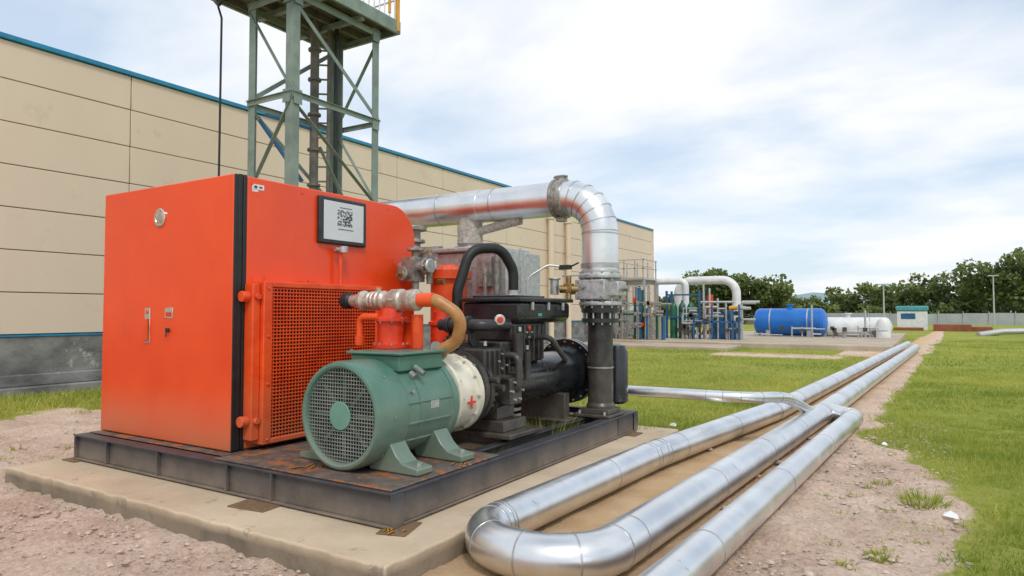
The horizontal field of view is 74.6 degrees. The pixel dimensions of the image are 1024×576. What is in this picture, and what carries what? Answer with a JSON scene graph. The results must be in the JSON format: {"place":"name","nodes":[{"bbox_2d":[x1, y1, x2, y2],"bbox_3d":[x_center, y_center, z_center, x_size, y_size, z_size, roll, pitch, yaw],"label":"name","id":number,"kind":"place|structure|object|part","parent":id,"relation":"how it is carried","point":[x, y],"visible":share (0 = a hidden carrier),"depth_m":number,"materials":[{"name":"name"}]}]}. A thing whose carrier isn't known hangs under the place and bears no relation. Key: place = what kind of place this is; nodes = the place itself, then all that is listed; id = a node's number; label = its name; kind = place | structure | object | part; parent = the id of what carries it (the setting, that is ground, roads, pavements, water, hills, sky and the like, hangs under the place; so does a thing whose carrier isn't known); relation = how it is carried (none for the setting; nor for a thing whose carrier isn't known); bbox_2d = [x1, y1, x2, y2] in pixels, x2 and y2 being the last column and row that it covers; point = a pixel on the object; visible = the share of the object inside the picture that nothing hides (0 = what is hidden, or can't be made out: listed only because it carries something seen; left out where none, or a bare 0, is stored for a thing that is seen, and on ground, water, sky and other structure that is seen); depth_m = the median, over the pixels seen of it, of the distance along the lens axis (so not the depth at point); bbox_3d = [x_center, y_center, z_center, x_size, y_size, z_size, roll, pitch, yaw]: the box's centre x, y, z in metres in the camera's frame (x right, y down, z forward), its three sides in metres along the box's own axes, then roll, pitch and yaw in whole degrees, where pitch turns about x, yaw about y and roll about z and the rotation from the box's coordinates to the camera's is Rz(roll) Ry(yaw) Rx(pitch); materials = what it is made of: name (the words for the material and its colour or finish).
{"place":"outdoors","nodes":[
{"label":"outdoors","id":0,"kind":"place"},
{"bbox_2d":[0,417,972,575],"bbox_3d":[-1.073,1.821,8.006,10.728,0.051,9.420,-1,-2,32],"label":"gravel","id":1,"kind":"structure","parent":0,"point":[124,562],"depth_m":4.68,"materials":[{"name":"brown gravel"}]},
{"bbox_2d":[0,316,1023,575],"bbox_3d":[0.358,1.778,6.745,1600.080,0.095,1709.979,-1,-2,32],"label":"ground","id":2,"kind":"structure","parent":0,"point":[778,530],"depth_m":5.36,"materials":[{"name":"soil"}]},
{"bbox_2d":[211,0,400,201],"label":"steel lattice tower","id":3,"kind":"structure","parent":2,"relation":"on","point":[334,29],"depth_m":12.91,"materials":[{"name":"metal"}]},
{"bbox_2d":[0,77,650,334],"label":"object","id":4,"kind":"object","parent":2,"relation":"on","point":[148,186],"visible":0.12,"depth_m":13.53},
{"bbox_2d":[0,38,653,333],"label":"wall panels","id":5,"kind":"object","parent":4,"relation":"attached to","point":[38,189],"visible":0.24,"depth_m":13.77,"materials":[{"name":"beige metal"}]},
{"bbox_2d":[0,320,653,375],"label":"plinth","id":6,"kind":"structure","parent":4,"relation":"attached to","point":[34,355],"depth_m":13.04,"materials":[{"name":"concrete"}]},
{"bbox_2d":[0,331,653,398],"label":"plinth ledge","id":7,"kind":"object","parent":6,"relation":"attached to","point":[56,382],"visible":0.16,"depth_m":12.83,"materials":[{"name":"grey concrete"}]},
{"bbox_2d":[0,319,653,336],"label":"base flashing","id":8,"kind":"object","parent":6,"relation":"on","point":[98,333],"visible":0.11,"depth_m":12.99,"materials":[{"name":"grey metal"}]},
{"bbox_2d":[547,217,571,342],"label":"downpipes","id":9,"kind":"object","parent":6,"relation":"on","point":[568,223],"visible":0.69,"depth_m":29.87,"materials":[{"name":"beige metal"}]},
{"bbox_2d":[0,31,653,230],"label":"roof trim","id":10,"kind":"structure","parent":4,"relation":"on","point":[48,49],"depth_m":15.21,"materials":[{"name":"teal metal"}]},
{"bbox_2d":[5,426,678,575],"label":"concrete slab","id":11,"kind":"structure","parent":2,"relation":"on","point":[305,542],"depth_m":4.63,"materials":[{"name":"beige concrete"}]},
{"bbox_2d":[62,404,642,536],"bbox_3d":[-1.368,1.522,7.054,4.206,0.270,4.489,-1,-2,32],"label":"steel skid","id":12,"kind":"object","parent":11,"relation":"on","point":[266,478],"visible":0.65,"depth_m":5.22,"materials":[{"name":"paint"}]},
{"bbox_2d":[101,173,413,451],"bbox_3d":[-2.482,0.253,6.967,2.178,2.310,2.326,-1,-2,32],"label":"compressor cabinet","id":13,"kind":"object","parent":12,"relation":"on","point":[229,323],"visible":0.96,"depth_m":5.97,"materials":[{"name":"metal"}]},
{"bbox_3d":[-3.142,0.214,6.067,2.002,2.293,0.040,-1,-2,32],"label":"door panel","id":14,"kind":"part","parent":13,"relation":"part of","materials":[{"name":"orange paint"}]},
{"bbox_2d":[394,246,445,288],"bbox_3d":[-0.959,-0.196,7.081,0.517,0.500,0.372,0,-2,-2],"label":"valve manifold","id":15,"kind":"object","parent":13,"relation":"attached to","point":[414,269],"visible":0.98,"depth_m":7.05,"materials":[{"name":"grey metal"}]},
{"bbox_2d":[300,348,473,476],"bbox_3d":[-0.990,0.910,5.276,1.200,0.855,1.013,-1,-2,32],"label":"electric motor","id":16,"kind":"object","parent":12,"relation":"on","point":[387,410],"visible":1,"depth_m":4.95,"materials":[{"name":"green paint"}]},
{"bbox_2d":[339,288,466,359],"bbox_3d":[-0.960,0.297,5.673,1.237,0.606,0.397,-1,-2,32],"label":"oil filter unit","id":17,"kind":"object","parent":16,"relation":"on","point":[396,329],"visible":0.98,"depth_m":5.56,"materials":[{"name":"red paint"}]},
{"bbox_2d":[428,265,470,343],"bbox_3d":[-0.752,0.572,7.269,0.499,1.660,0.869,-1,-2,15],"label":"oil separator tank","id":18,"kind":"object","parent":12,"relation":"on","point":[448,273],"visible":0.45,"depth_m":7.26,"materials":[{"name":"metal"}]},
{"bbox_2d":[452,243,520,311],"bbox_3d":[-0.279,-0.024,7.216,0.819,0.926,0.170,1,-2,-29],"label":"hydraulic hose","id":19,"kind":"object","parent":18,"relation":"attached to","point":[474,251],"visible":0.91,"depth_m":7.13,"materials":[{"name":"black rubber"}]},
{"bbox_2d":[412,225,539,297],"bbox_3d":[-0.554,0.354,8.459,1.600,2.270,0.975,-1,-2,32],"label":"aftercooler unit","id":20,"kind":"object","parent":12,"relation":"on","point":[489,273],"visible":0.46,"depth_m":8.00,"materials":[{"name":"metal"}]},
{"bbox_2d":[437,295,587,440],"bbox_3d":[0.172,0.759,7.123,0.884,1.344,2.620,-1,-2,32],"label":"screw compressor","id":21,"kind":"object","parent":12,"relation":"on","point":[507,355],"visible":0.81,"depth_m":6.59,"materials":[{"name":"black paint"}]},
{"bbox_2d":[443,354,484,430],"bbox_3d":[-0.623,0.932,5.870,0.704,0.704,0.385,-1,-2,32],"label":"bell housing","id":22,"kind":"object","parent":21,"relation":"attached to","point":[466,375],"visible":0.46,"depth_m":5.78,"materials":[{"name":"beige paint"}]},
{"bbox_2d":[520,248,579,298],"bbox_3d":[0.426,-0.163,7.528,0.687,0.574,0.383,0,-2,5],"label":"control line","id":23,"kind":"object","parent":21,"relation":"on","point":[568,288],"visible":0.94,"depth_m":7.52,"materials":[{"name":"metal"}]},
{"bbox_2d":[573,406,624,418],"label":"base flange","id":24,"kind":"structure","parent":12,"relation":"on","point":[598,413],"depth_m":7.42,"materials":[{"name":"black paint"}]},
{"bbox_2d":[578,313,617,415],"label":"column bolts","id":25,"kind":"object","parent":24,"relation":"on","point":[585,315],"depth_m":7.50,"materials":[{"name":"metal"}]},
{"bbox_2d":[581,306,618,408],"bbox_3d":[0.998,0.773,7.588,0.430,1.140,0.430,-1,-2,32],"label":"column pipe","id":26,"kind":"object","parent":24,"relation":"on","point":[600,354],"depth_m":7.46,"materials":[{"name":"black metal"}]},
{"bbox_2d":[571,269,628,307],"bbox_3d":[1.001,0.013,7.582,0.640,0.430,0.545,-1,-2,32],"label":"flange","id":27,"kind":"object","parent":26,"relation":"on","point":[601,287],"visible":0.95,"depth_m":7.42,"materials":[{"name":"metal"}]},
{"bbox_2d":[379,175,619,269],"bbox_3d":[-0.763,-0.389,8.718,4.578,1.805,0.479,-1,-2,32],"label":"overhead pipe","id":28,"kind":"object","parent":27,"relation":"on","point":[560,198],"visible":0.78,"depth_m":7.97,"materials":[{"name":"metal"}]},
{"bbox_2d":[587,366,613,368],"bbox_3d":[0.998,0.893,7.584,0.300,0.020,0.300,-1,-2,32],"label":"column clamp","id":29,"kind":"object","parent":26,"relation":"attached to","point":[600,367],"depth_m":7.45,"materials":[{"name":"grey metal"}]},
{"bbox_2d":[613,343,627,403],"bbox_3d":[1.186,1.003,7.846,0.260,0.700,0.450,-1,-2,32],"label":"cylinder","id":30,"kind":"object","parent":12,"relation":"on","point":[620,374],"depth_m":7.81,"materials":[{"name":"black metal"}]},
{"bbox_2d":[0,408,956,571],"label":"weeds","id":31,"kind":"object","parent":2,"relation":"on","point":[936,499],"visible":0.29,"depth_m":5.50,"materials":[{"name":"green plant"}]},
{"bbox_2d":[465,341,919,575],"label":"insulated pipeline","id":32,"kind":"object","parent":2,"relation":"on","point":[503,537],"visible":0.96,"depth_m":4.96,"materials":[{"name":"metal"}]},
{"bbox_2d":[628,385,815,411],"bbox_3d":[3.043,1.473,8.399,3.510,0.544,1.249,1,-2,-21],"label":"branch pipeline","id":33,"kind":"object","parent":32,"relation":"on","point":[737,396],"visible":0.78,"depth_m":7.86,"materials":[{"name":"metal"}]},
{"bbox_2d":[681,267,752,321],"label":"deciduous tree","id":34,"kind":"object","parent":2,"relation":"on","point":[692,288],"visible":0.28,"depth_m":88.92,"materials":[{"name":"green plant"}]},
{"bbox_2d":[692,270,794,323],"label":"deciduous tree","id":35,"kind":"object","parent":2,"relation":"on","point":[745,291],"visible":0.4,"depth_m":87.27,"materials":[{"name":"green plant"}]},
{"bbox_2d":[583,331,905,351],"bbox_3d":[13.896,2.848,36.884,12.800,0.360,22.500,-1,-2,32],"label":"equipment pad","id":36,"kind":"object","parent":2,"relation":"on","point":[750,340],"visible":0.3,"depth_m":29.72,"materials":[{"name":"concrete"}]},
{"bbox_2d":[613,259,656,337],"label":"access walkway","id":37,"kind":"structure","parent":36,"relation":"on","point":[643,279],"depth_m":35.60,"materials":[{"name":"metal"}]},
{"bbox_2d":[614,285,671,339],"bbox_3d":[6.516,1.216,33.530,3.463,2.660,1.740,-1,-2,32],"label":"filter skid","id":38,"kind":"object","parent":36,"relation":"on","point":[640,322],"visible":0.86,"depth_m":32.92,"materials":[{"name":"metal"}]},
{"bbox_2d":[665,290,700,338],"bbox_3d":[8.963,1.370,34.752,1.800,2.440,0.900,-1,-2,32],"label":"gas cylinder rack","id":39,"kind":"object","parent":36,"relation":"on","point":[674,317],"visible":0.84,"depth_m":34.66,"materials":[{"name":"metal"}]},
{"bbox_2d":[627,276,740,336],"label":"process pipe arch","id":40,"kind":"structure","parent":36,"relation":"on","point":[682,286],"depth_m":35.94,"materials":[{"name":"white paint"}]},
{"bbox_2d":[677,284,759,339],"bbox_3d":[10.379,1.176,33.531,3.992,2.740,1.600,-1,-2,32],"label":"pump package","id":41,"kind":"object","parent":36,"relation":"on","point":[725,325],"visible":0.98,"depth_m":33.30,"materials":[{"name":"blue metal"}]},
{"bbox_2d":[753,304,827,336],"bbox_3d":[15.666,1.893,37.882,3.900,1.940,1.544,-1,-2,32],"label":"blue storage tank","id":42,"kind":"object","parent":36,"relation":"on","point":[771,321],"visible":0.88,"depth_m":37.35,"materials":[{"name":"metal"}]},
{"bbox_2d":[754,305,886,338],"bbox_3d":[16.458,1.798,36.074,6.482,1.800,1.350,-1,-2,32],"label":"tank pipework","id":43,"kind":"object","parent":36,"relation":"on","point":[844,331],"visible":0.94,"depth_m":35.13,"materials":[{"name":"metal"}]},
{"bbox_2d":[823,313,892,336],"bbox_3d":[18.564,2.111,37.142,4.300,1.450,1.104,-1,-2,26],"label":"white storage tank","id":44,"kind":"object","parent":36,"relation":"on","point":[848,322],"visible":0.48,"depth_m":36.69,"materials":[{"name":"metal"}]},
{"bbox_2d":[876,318,890,337],"bbox_3d":[19.633,2.129,35.540,0.689,1.100,0.700,-1,-2,32],"label":"storage tank","id":45,"kind":"object","parent":36,"relation":"on","point":[883,323],"visible":0.8,"depth_m":35.27,"materials":[{"name":"white metal"}]},
{"bbox_2d":[638,404,862,575],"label":"pipeline","id":46,"kind":"object","parent":2,"relation":"on","point":[711,546],"visible":0.99,"depth_m":4.55,"materials":[{"name":"metal"}]},
{"bbox_2d":[742,278,794,311],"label":"deciduous tree","id":47,"kind":"object","parent":2,"relation":"on","point":[757,286],"visible":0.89,"depth_m":85.12,"materials":[{"name":"green plant"}]},
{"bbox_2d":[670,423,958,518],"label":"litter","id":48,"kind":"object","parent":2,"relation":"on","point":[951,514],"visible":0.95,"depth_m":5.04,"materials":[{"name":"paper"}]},
{"bbox_2d":[659,264,1023,319],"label":"tree line","id":49,"kind":"object","parent":2,"relation":"on","point":[937,294],"visible":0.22,"depth_m":123.53,"materials":[{"name":"green plant"}]},
{"bbox_2d":[695,311,1023,324],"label":"perimeter fence","id":50,"kind":"object","parent":2,"relation":"on","point":[1015,318],"visible":0.26,"depth_m":83.06,"materials":[{"name":"metal"}]},
{"bbox_2d":[878,284,888,316],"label":"street lamp","id":51,"kind":"object","parent":2,"relation":"on","point":[883,300],"visible":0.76,"depth_m":69.14,"materials":[{"name":"metal"}]},
{"bbox_2d":[896,306,928,329],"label":"site cabin","id":52,"kind":"object","parent":2,"relation":"on","point":[911,316],"visible":0.83,"depth_m":58.96,"materials":[{"name":"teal paint"}]},
{"bbox_2d":[901,313,914,318],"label":"cabin window","id":53,"kind":"structure","parent":52,"relation":"in","point":[903,315],"depth_m":59.15,"materials":[{"name":"blue glass"}]},
{"bbox_2d":[893,324,992,331],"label":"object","id":54,"kind":"structure","parent":2,"relation":"on","point":[956,327],"depth_m":54.47,"materials":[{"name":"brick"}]},
{"bbox_2d":[952,250,1023,312],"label":"deciduous tree","id":55,"kind":"object","parent":2,"relation":"on","point":[1008,277],"visible":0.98,"depth_m":96.47,"materials":[{"name":"green plant"}]},
{"bbox_2d":[988,275,998,325],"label":"street lamp","id":56,"kind":"object","parent":2,"relation":"on","point":[993,301],"visible":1,"depth_m":78.14,"materials":[{"name":"metal"}]},
{"bbox_2d":[976,328,1023,335],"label":"distant pipeline","id":57,"kind":"object","parent":2,"relation":"on","point":[996,332],"visible":0.81,"depth_m":44.03,"materials":[{"name":"metal"}]},
{"bbox_2d":[1012,247,1023,289],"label":"deciduous tree","id":58,"kind":"object","parent":2,"relation":"on","point":[1020,249],"visible":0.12,"depth_m":100.18,"materials":[{"name":"green plant"}]},
{"bbox_2d":[0,338,1023,575],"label":"grass","id":59,"kind":"structure","parent":0,"point":[987,449],"depth_m":10.97,"materials":[{"name":"green plant"}]},
{"bbox_2d":[0,0,1023,297],"label":"sky","id":60,"kind":"structure","parent":0,"point":[820,144],"materials":[{"name":"white"}]},
{"bbox_2d":[788,292,1011,313],"bbox_3d":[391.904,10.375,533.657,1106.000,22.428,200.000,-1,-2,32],"label":"hill","id":61,"kind":"structure","parent":0,"point":[808,295],"depth_m":546.85,"materials":[{"name":"green plant"}]}
]}

